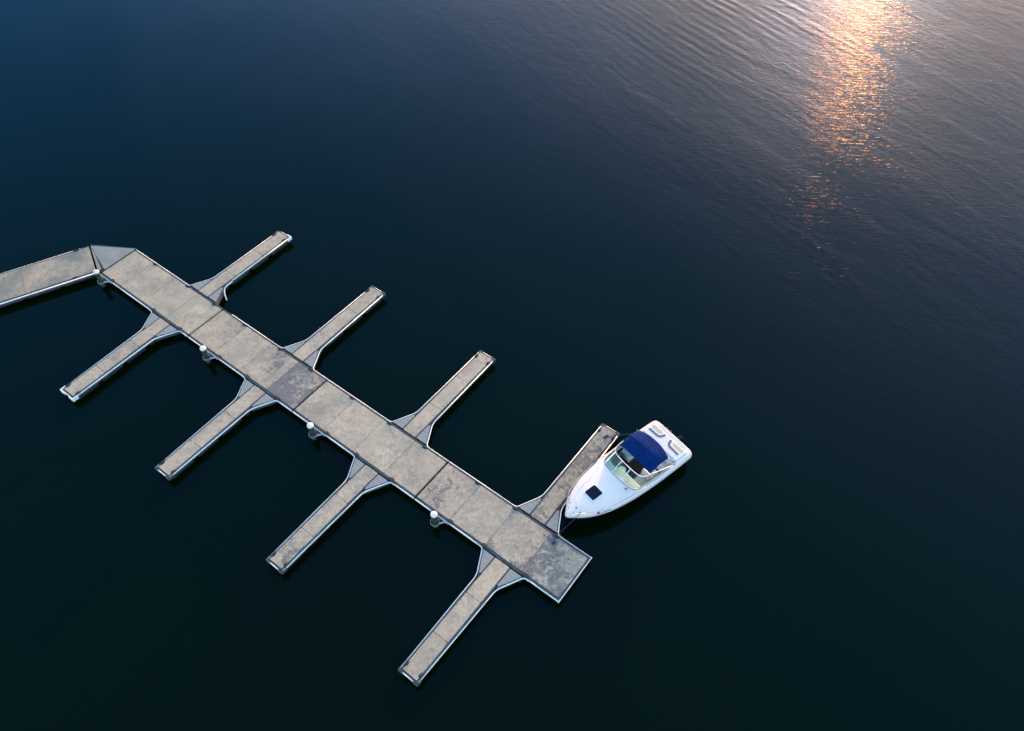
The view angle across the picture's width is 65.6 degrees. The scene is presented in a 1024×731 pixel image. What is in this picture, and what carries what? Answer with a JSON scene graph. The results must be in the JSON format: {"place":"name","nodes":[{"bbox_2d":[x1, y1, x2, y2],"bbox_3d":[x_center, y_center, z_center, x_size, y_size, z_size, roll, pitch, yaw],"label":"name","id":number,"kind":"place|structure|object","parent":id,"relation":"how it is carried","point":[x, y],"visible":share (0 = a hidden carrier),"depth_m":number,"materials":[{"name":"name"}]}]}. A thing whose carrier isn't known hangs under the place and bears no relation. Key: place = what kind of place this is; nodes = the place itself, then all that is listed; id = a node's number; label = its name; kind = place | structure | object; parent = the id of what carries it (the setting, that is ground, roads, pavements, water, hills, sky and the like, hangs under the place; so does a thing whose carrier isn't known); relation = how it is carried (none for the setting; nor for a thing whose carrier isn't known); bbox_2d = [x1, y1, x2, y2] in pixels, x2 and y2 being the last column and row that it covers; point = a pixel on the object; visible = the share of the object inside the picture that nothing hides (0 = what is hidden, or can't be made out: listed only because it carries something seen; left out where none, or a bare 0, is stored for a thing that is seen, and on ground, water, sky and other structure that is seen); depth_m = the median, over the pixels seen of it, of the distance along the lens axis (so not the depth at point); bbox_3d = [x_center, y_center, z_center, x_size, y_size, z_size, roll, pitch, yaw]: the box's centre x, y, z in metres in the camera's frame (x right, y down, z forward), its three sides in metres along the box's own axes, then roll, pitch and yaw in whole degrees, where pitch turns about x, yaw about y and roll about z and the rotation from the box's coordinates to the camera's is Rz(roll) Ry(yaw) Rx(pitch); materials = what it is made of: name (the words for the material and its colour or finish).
{"place":"outdoors","nodes":[
{"label":"outdoors","id":0,"kind":"place"},
{"bbox_2d":[0,0,1023,730],"bbox_3d":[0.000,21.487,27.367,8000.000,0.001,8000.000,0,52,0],"label":"water","id":1,"kind":"structure","parent":0,"point":[764,258],"depth_m":44.86,"materials":[{"name":"blue liquid"}]},
{"bbox_2d":[0,246,95,307],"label":"pier section","id":2,"kind":"object","parent":1,"relation":"on","point":[20,284],"visible":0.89,"depth_m":47.86,"materials":[{"name":"concrete"}]},
{"bbox_2d":[90,245,136,273],"bbox_3d":[-25.177,-6.881,49.231,2.621,0.342,2.796,31,58,22],"label":"corner landing","id":3,"kind":"object","parent":2,"relation":"attached to","point":[106,257],"visible":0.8,"depth_m":48.99,"materials":[{"name":"grey metal"}]},
{"bbox_2d":[93,270,105,286],"bbox_3d":[-24.682,-4.311,48.715,0.302,4.280,0.302,31,58,22],"label":"mooring pile","id":4,"kind":"object","parent":1,"relation":"in","point":[98,276],"visible":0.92,"depth_m":47.38,"materials":[{"name":"metal"}]},
{"bbox_2d":[60,309,181,401],"bbox_3d":[-21.866,-0.294,44.314,3.044,0.841,6.582,30,58,22],"label":"finger dock","id":5,"kind":"object","parent":1,"relation":"on","point":[154,330],"visible":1,"depth_m":44.04,"materials":[{"name":"concrete"}]},
{"bbox_2d":[97,250,222,337],"bbox_3d":[-21.005,-4.049,47.294,8.210,0.891,3.174,31,58,22],"label":"pier section","id":6,"kind":"object","parent":1,"relation":"on","point":[172,300],"visible":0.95,"depth_m":46.99,"materials":[{"name":"concrete"}]},
{"bbox_2d":[200,346,211,362],"bbox_3d":[-16.948,0.300,45.107,0.328,4.260,0.328,31,58,22],"label":"mooring pile","id":7,"kind":"object","parent":1,"relation":"in","point":[203,349],"visible":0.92,"depth_m":43.71,"materials":[{"name":"metal"}]},
{"bbox_2d":[155,375,279,480],"bbox_3d":[-15.456,3.513,41.325,3.044,0.841,6.562,31,58,22],"label":"finger dock","id":8,"kind":"object","parent":1,"relation":"on","point":[250,397],"visible":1,"depth_m":41.08,"materials":[{"name":"concrete"}]},
{"bbox_2d":[186,231,291,305],"bbox_3d":[-16.449,-6.146,48.909,2.727,0.841,6.642,31,58,22],"label":"finger dock","id":9,"kind":"object","parent":1,"relation":"on","point":[215,288],"visible":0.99,"depth_m":48.32,"materials":[{"name":"concrete"}]},
{"bbox_2d":[188,310,327,412],"bbox_3d":[-14.306,-0.060,44.162,8.445,0.891,3.174,31,58,22],"label":"pier section","id":10,"kind":"object","parent":1,"relation":"on","point":[274,371],"visible":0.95,"depth_m":43.86,"materials":[{"name":"concrete"}]},
{"bbox_2d":[307,422,316,439],"bbox_3d":[-10.263,4.295,41.958,0.328,4.280,0.328,31,58,22],"label":"mooring pile","id":11,"kind":"object","parent":1,"relation":"in","point":[310,427],"visible":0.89,"depth_m":40.52,"materials":[{"name":"metal"}]},
{"bbox_2d":[266,453,394,574],"bbox_3d":[-8.949,7.387,38.284,3.044,0.841,6.562,31,58,22],"label":"finger dock","id":12,"kind":"object","parent":1,"relation":"on","point":[288,553],"visible":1,"depth_m":38.03,"materials":[{"name":"concrete"}]},
{"bbox_2d":[279,286,385,371],"bbox_3d":[-9.909,-2.243,45.844,3.044,0.841,6.622,31,58,22],"label":"finger dock","id":13,"kind":"object","parent":1,"relation":"on","point":[309,350],"visible":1,"depth_m":45.30,"materials":[{"name":"concrete"}]},
{"bbox_2d":[293,380,448,498],"bbox_3d":[-7.517,3.992,40.980,8.480,0.891,3.194,31,58,22],"label":"pier section","id":14,"kind":"object","parent":1,"relation":"on","point":[389,451],"visible":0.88,"depth_m":40.67,"materials":[{"name":"concrete"}]},
{"bbox_2d":[430,511,437,527],"bbox_3d":[-3.669,8.233,38.892,0.328,4.240,0.328,31,58,22],"label":"mooring pile","id":15,"kind":"object","parent":1,"relation":"in","point":[434,517],"visible":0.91,"depth_m":37.38,"materials":[{"name":"metal"}]},
{"bbox_2d":[387,350,494,448],"bbox_3d":[-3.339,1.669,42.773,3.044,0.841,6.622,31,58,22],"label":"finger dock","id":16,"kind":"object","parent":1,"relation":"on","point":[439,404],"visible":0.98,"depth_m":42.18,"materials":[{"name":"concrete"}]},
{"bbox_2d":[398,544,528,686],"bbox_3d":[-2.401,11.286,35.222,3.044,0.841,6.562,31,58,22],"label":"finger dock","id":17,"kind":"object","parent":1,"relation":"on","point":[439,639],"visible":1,"depth_m":34.99,"materials":[{"name":"concrete"}]},
{"bbox_2d":[415,461,591,602],"bbox_3d":[-0.669,8.064,37.784,8.569,0.891,3.207,31,58,22],"label":"pier section","id":18,"kind":"object","parent":1,"relation":"on","point":[496,525],"visible":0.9,"depth_m":37.48,"materials":[{"name":"concrete"}]},
{"bbox_2d":[543,512,581,543],"bbox_3d":[2.475,7.619,37.022,1.890,0.940,0.696,-17,54,-13],"label":"mooring line","id":19,"kind":"object","parent":18,"relation":"on","point":[553,535],"visible":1,"depth_m":37.17,"materials":[{"name":"blue fabric"}]},
{"bbox_2d":[512,423,619,538],"bbox_3d":[3.157,5.538,39.735,3.044,0.841,6.622,31,58,22],"label":"finger dock","id":20,"kind":"object","parent":1,"relation":"on","point":[545,512],"visible":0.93,"depth_m":39.08,"materials":[{"name":"concrete"}]},
{"bbox_2d":[565,421,691,519],"bbox_3d":[5.644,5.317,39.105,8.050,2.710,2.800,-32,59,-23],"label":"motorboat","id":21,"kind":"object","parent":1,"relation":"on","point":[637,464],"visible":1,"depth_m":38.44,"materials":[{"name":"plastic"}]}
]}

